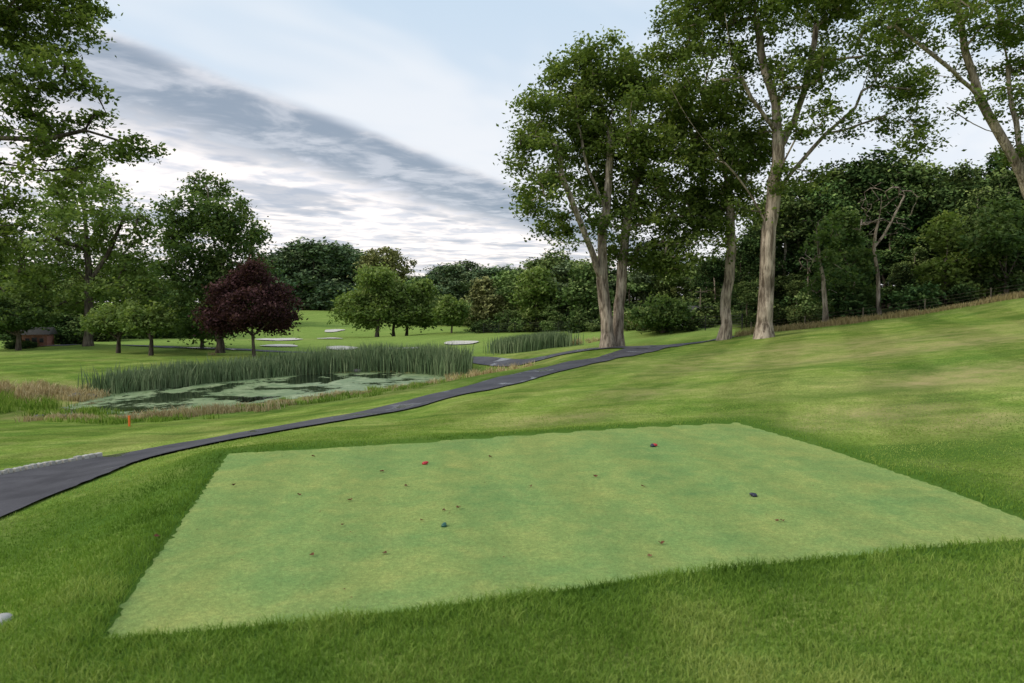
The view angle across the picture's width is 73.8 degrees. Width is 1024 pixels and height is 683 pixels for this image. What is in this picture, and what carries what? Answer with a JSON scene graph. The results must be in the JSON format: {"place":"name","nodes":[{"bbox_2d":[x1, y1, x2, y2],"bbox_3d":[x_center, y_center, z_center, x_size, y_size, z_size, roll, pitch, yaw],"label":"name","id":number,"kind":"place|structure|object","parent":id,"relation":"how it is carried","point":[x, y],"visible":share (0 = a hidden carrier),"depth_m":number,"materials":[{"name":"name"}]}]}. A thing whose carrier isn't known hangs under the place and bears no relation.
{"place":"outdoors","nodes":[
{"label":"outdoors","id":0,"kind":"place"},
{"bbox_2d":[48,371,448,415],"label":"pond water","id":1,"kind":"structure","parent":0,"point":[256,390],"depth_m":30.94,"materials":[{"name":"green liquid"}]},
{"bbox_2d":[36,344,652,365],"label":"cart path","id":2,"kind":"structure","parent":0,"point":[494,361],"depth_m":40.22,"materials":[{"name":"grey asphalt"}]},
{"bbox_2d":[0,336,735,516],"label":"cart path","id":3,"kind":"structure","parent":0,"point":[20,489],"depth_m":11.75,"materials":[{"name":"grey asphalt"}]},
{"bbox_2d":[0,297,1023,682],"bbox_3d":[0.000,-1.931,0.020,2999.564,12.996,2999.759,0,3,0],"label":"ground","id":4,"kind":"structure","parent":0,"point":[978,349],"depth_m":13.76,"materials":[{"name":"green plant"}]},
{"bbox_2d":[0,613,13,624],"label":"rock","id":5,"kind":"object","parent":4,"relation":"on","point":[5,615],"visible":0.44,"depth_m":4.47,"materials":[{"name":"stone"}]},
{"bbox_2d":[0,291,63,349],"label":"apple tree","id":6,"kind":"object","parent":4,"relation":"on","point":[17,313],"visible":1,"depth_m":48.91,"materials":[{"name":"green plant"}]},
{"bbox_2d":[22,334,53,346],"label":"walls","id":7,"kind":"structure","parent":4,"relation":"on","point":[48,339],"depth_m":53.48,"materials":[{"name":"brick"}]},
{"bbox_2d":[25,338,43,341],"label":"windows","id":8,"kind":"structure","parent":7,"relation":"attached to","point":[40,339],"depth_m":53.38,"materials":[{"name":"black glass"}]},
{"bbox_2d":[20,327,57,334],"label":"roof","id":9,"kind":"structure","parent":7,"relation":"on","point":[38,331],"depth_m":53.56,"materials":[{"name":"grey"}]},
{"bbox_2d":[0,452,102,474],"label":"stone kerb","id":10,"kind":"structure","parent":4,"relation":"on","point":[42,464],"depth_m":11.04,"materials":[{"name":"concrete"}]},
{"bbox_2d":[0,151,169,346],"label":"elm tree","id":11,"kind":"object","parent":4,"relation":"on","point":[122,274],"visible":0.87,"depth_m":50.83,"materials":[{"name":"green plant"}]},
{"bbox_2d":[0,0,175,290],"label":"oak tree","id":12,"kind":"object","parent":4,"relation":"on","point":[42,135],"visible":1,"depth_m":20.68,"materials":[{"name":"green plant"}]},
{"bbox_2d":[73,297,146,352],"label":"apple tree","id":13,"kind":"object","parent":4,"relation":"on","point":[94,320],"visible":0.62,"depth_m":47.00,"materials":[{"name":"green plant"}]},
{"bbox_2d":[105,300,181,355],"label":"apple tree","id":14,"kind":"object","parent":4,"relation":"on","point":[155,319],"visible":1,"depth_m":45.58,"materials":[{"name":"green plant"}]},
{"bbox_2d":[0,256,300,333],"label":"forest tree line","id":15,"kind":"object","parent":4,"relation":"on","point":[150,293],"visible":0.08,"depth_m":74.31,"materials":[{"name":"green plant"}]},
{"bbox_2d":[167,318,243,346],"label":"apple tree","id":16,"kind":"object","parent":4,"relation":"on","point":[188,335],"visible":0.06,"depth_m":54.53,"materials":[{"name":"green plant"}]},
{"bbox_2d":[134,169,285,352],"bbox_3d":[-21.438,-6.021,49.699,10.826,13.839,10.953,0,3,0],"label":"maple tree","id":17,"kind":"object","parent":4,"relation":"on","point":[220,225],"visible":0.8,"depth_m":47.30,"materials":[{"name":"green plant"}]},
{"bbox_2d":[0,374,465,424],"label":"bank grass","id":18,"kind":"structure","parent":4,"relation":"on","point":[52,406],"depth_m":24.09,"materials":[{"name":"green plant"}]},
{"bbox_2d":[188,254,307,356],"bbox_3d":[-17.586,-2.324,45.629,7.375,6.939,7.400,-2,3,-32],"label":"purple leaf maple tree","id":19,"kind":"object","parent":4,"relation":"on","point":[270,299],"visible":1,"depth_m":44.81,"materials":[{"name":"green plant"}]},
{"bbox_2d":[0,318,499,348],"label":"yew shrub","id":20,"kind":"object","parent":4,"relation":"on","point":[62,336],"visible":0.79,"depth_m":55.68,"materials":[{"name":"green plant"}]},
{"bbox_2d":[78,339,474,396],"bbox_3d":[-11.518,1.046,36.908,19.745,2.097,9.542,-2,3,-28],"label":"cattail bed","id":21,"kind":"object","parent":4,"relation":"on","point":[434,361],"visible":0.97,"depth_m":37.49,"materials":[{"name":"green plant"}]},
{"bbox_2d":[257,338,298,339],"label":"sand bunker","id":22,"kind":"object","parent":4,"relation":"on","point":[278,339],"visible":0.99,"depth_m":72.68},
{"bbox_2d":[259,344,296,345],"bbox_3d":[-20.329,0.328,60.089,2.965,0.143,4.345,0,3,0],"label":"sand bunker","id":23,"kind":"object","parent":4,"relation":"on","point":[278,345],"visible":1,"depth_m":60.13},
{"bbox_2d":[0,337,599,421],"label":"dry grass","id":24,"kind":"structure","parent":4,"relation":"on","point":[36,390],"depth_m":26.99,"materials":[{"name":"plant"}]},
{"bbox_2d":[325,329,344,331],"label":"sand bunker","id":25,"kind":"object","parent":4,"relation":"on","point":[332,330],"visible":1,"depth_m":96.66},
{"bbox_2d":[326,346,356,349],"bbox_3d":[-14.546,0.524,58.516,2.645,0.118,3.810,-1,3,-16],"label":"sand bunker","id":26,"kind":"object","parent":4,"relation":"on","point":[339,348],"visible":0.5,"depth_m":58.55},
{"bbox_2d":[326,262,417,336],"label":"linden tree","id":27,"kind":"object","parent":4,"relation":"on","point":[382,290],"visible":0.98,"depth_m":78.86,"materials":[{"name":"green plant"}]},
{"bbox_2d":[239,236,520,309],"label":"forest tree line","id":28,"kind":"object","parent":4,"relation":"on","point":[319,272],"visible":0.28,"depth_m":145.89,"materials":[{"name":"green plant"}]},
{"bbox_2d":[347,246,417,288],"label":"ash tree","id":29,"kind":"object","parent":4,"relation":"on","point":[394,259],"visible":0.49,"depth_m":122.86,"materials":[{"name":"green plant"}]},
{"bbox_2d":[386,276,442,335],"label":"linden tree","id":30,"kind":"object","parent":4,"relation":"on","point":[423,326],"visible":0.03,"depth_m":83.75,"materials":[{"name":"green plant"}]},
{"bbox_2d":[385,275,445,335],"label":"linden tree","id":31,"kind":"object","parent":4,"relation":"on","point":[423,306],"visible":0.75,"depth_m":80.44,"materials":[{"name":"green plant"}]},
{"bbox_2d":[430,294,473,332],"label":"tree","id":32,"kind":"object","parent":4,"relation":"on","point":[449,309],"visible":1,"depth_m":76.60,"materials":[{"name":"green plant"}]},
{"bbox_2d":[444,341,478,343],"bbox_3d":[-4.669,0.066,63.280,3.231,0.232,3.159,0,3,0],"label":"sand bunker","id":33,"kind":"object","parent":4,"relation":"on","point":[460,342],"visible":0.83,"depth_m":62.92},
{"bbox_2d":[460,275,504,322],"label":"poplar tree","id":34,"kind":"object","parent":4,"relation":"on","point":[487,304],"visible":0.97,"depth_m":84.35,"materials":[{"name":"green plant"}]},
{"bbox_2d":[0,271,1023,341],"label":"hedge undergrowth","id":35,"kind":"object","parent":4,"relation":"on","point":[846,303],"visible":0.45,"depth_m":50.93,"materials":[{"name":"green plant"}]},
{"bbox_2d":[473,330,591,354],"bbox_3d":[1.320,-0.077,48.372,7.811,1.895,5.578,-1,3,-24],"label":"cattail bed","id":36,"kind":"object","parent":4,"relation":"on","point":[535,341],"visible":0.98,"depth_m":47.19,"materials":[{"name":"green plant"}]},
{"bbox_2d":[504,264,564,324],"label":"ash tree","id":37,"kind":"object","parent":4,"relation":"on","point":[537,294],"visible":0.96,"depth_m":73.15,"materials":[{"name":"green plant"}]},
{"bbox_2d":[103,422,1023,638],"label":"golf tee turf","id":38,"kind":"structure","parent":4,"relation":"on","point":[693,502],"depth_m":6.43,"materials":[{"name":"green plant"}]},
{"bbox_2d":[154,455,979,597],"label":"fallen leaves","id":39,"kind":"object","parent":38,"relation":"on","point":[312,553],"visible":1,"depth_m":6.26,"materials":[{"name":"brown plant"}]},
{"bbox_2d":[493,24,669,348],"bbox_3d":[3.796,-8.071,35.768,9.553,16.944,8.696,0,3,0],"label":"oak tree","id":40,"kind":"object","parent":4,"relation":"on","point":[583,96],"visible":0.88,"depth_m":35.45,"materials":[{"name":"green plant"}]},
{"bbox_2d":[555,259,615,320],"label":"ash tree","id":41,"kind":"object","parent":4,"relation":"on","point":[581,297],"visible":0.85,"depth_m":67.16,"materials":[{"name":"green plant"}]},
{"bbox_2d":[483,314,742,332],"bbox_3d":[7.837,-1.413,62.429,3.766,2.594,34.890,-2,3,-33],"label":"metal fence","id":42,"kind":"object","parent":4,"relation":"on","point":[705,327],"visible":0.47,"depth_m":64.47,"materials":[{"name":"black metal"}]},
{"bbox_2d":[488,249,758,331],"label":"forest tree line","id":43,"kind":"object","parent":4,"relation":"on","point":[640,286],"visible":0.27,"depth_m":74.45,"materials":[{"name":"green plant"}]},
{"bbox_2d":[624,306,651,331],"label":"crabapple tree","id":44,"kind":"object","parent":4,"relation":"on","point":[629,322],"visible":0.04,"depth_m":55.16,"materials":[{"name":"green plant"}]},
{"bbox_2d":[571,43,745,345],"bbox_3d":[7.271,-8.233,36.573,9.791,17.144,9.432,0,3,0],"label":"oak tree","id":45,"kind":"object","parent":4,"relation":"on","point":[641,141],"visible":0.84,"depth_m":35.40,"materials":[{"name":"green plant"}]},
{"bbox_2d":[624,292,695,333],"bbox_3d":[11.275,-2.132,51.400,5.889,3.280,4.416,-2,4,-40],"label":"bush","id":46,"kind":"object","parent":4,"relation":"on","point":[670,311],"visible":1,"depth_m":50.88,"materials":[{"name":"green plant"}]},
{"bbox_2d":[682,306,713,325],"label":"clubhouse shed","id":47,"kind":"structure","parent":4,"relation":"on","point":[696,312],"depth_m":56.48,"materials":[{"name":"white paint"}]},
{"bbox_2d":[675,89,771,340],"bbox_3d":[11.723,-6.748,36.494,6.315,13.429,6.333,0,3,0],"label":"oak tree","id":48,"kind":"object","parent":4,"relation":"on","point":[722,191],"visible":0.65,"depth_m":36.05,"materials":[{"name":"green plant"}]},
{"bbox_2d":[638,0,966,338],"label":"oak tree","id":49,"kind":"object","parent":4,"relation":"on","point":[694,26],"visible":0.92,"depth_m":33.32,"materials":[{"name":"green plant"}]},
{"bbox_2d":[799,257,813,285],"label":"dead tree","id":50,"kind":"object","parent":4,"relation":"on","point":[806,268],"visible":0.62,"depth_m":45.40,"materials":[{"name":"grey plant"}]},
{"bbox_2d":[796,213,865,321],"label":"tree","id":51,"kind":"object","parent":4,"relation":"on","point":[829,237],"visible":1,"depth_m":39.65,"materials":[{"name":"green plant"}]},
{"bbox_2d":[802,199,886,304],"bbox_3d":[21.790,-5.197,44.090,5.328,7.763,5.016,0,3,0],"label":"birch tree","id":52,"kind":"object","parent":4,"relation":"on","point":[849,220],"visible":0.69,"depth_m":43.25,"materials":[{"name":"green plant"}]},
{"bbox_2d":[690,143,1023,326],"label":"woodland edge","id":53,"kind":"object","parent":4,"relation":"on","point":[937,189],"visible":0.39,"depth_m":53.75,"materials":[{"name":"green plant"}]},
{"bbox_2d":[734,290,1023,336],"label":"dry grass","id":54,"kind":"structure","parent":4,"relation":"on","point":[910,312],"depth_m":37.81,"materials":[{"name":"plant"}]},
{"bbox_2d":[751,284,1023,328],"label":"wire fence","id":55,"kind":"object","parent":4,"relation":"on","point":[924,306],"visible":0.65,"depth_m":37.98,"materials":[{"name":"brown wood"}]},
{"bbox_2d":[856,182,919,313],"bbox_3d":[23.055,-5.720,42.589,4.247,8.714,3.245,-3,4,-45],"label":"dead tree","id":56,"kind":"object","parent":4,"relation":"on","point":[874,245],"visible":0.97,"depth_m":42.68,"materials":[{"name":"brown wood"}]},
{"bbox_2d":[855,0,1023,197],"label":"oak tree","id":57,"kind":"object","parent":4,"relation":"on","point":[1004,26],"visible":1,"depth_m":26.87,"materials":[{"name":"green plant"}]},
{"bbox_2d":[911,209,1013,304],"bbox_3d":[28.564,-5.268,43.108,6.659,6.279,5.445,0,3,0],"label":"birch tree","id":58,"kind":"object","parent":4,"relation":"on","point":[956,272],"visible":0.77,"depth_m":42.69,"materials":[{"name":"green plant"}]},
{"bbox_2d":[953,193,1023,295],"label":"birch tree","id":59,"kind":"object","parent":4,"relation":"on","point":[998,233],"visible":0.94,"depth_m":41.46,"materials":[{"name":"green plant"}]},
{"bbox_2d":[0,0,1023,302],"label":"sky","id":60,"kind":"structure","parent":0,"point":[369,124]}
]}

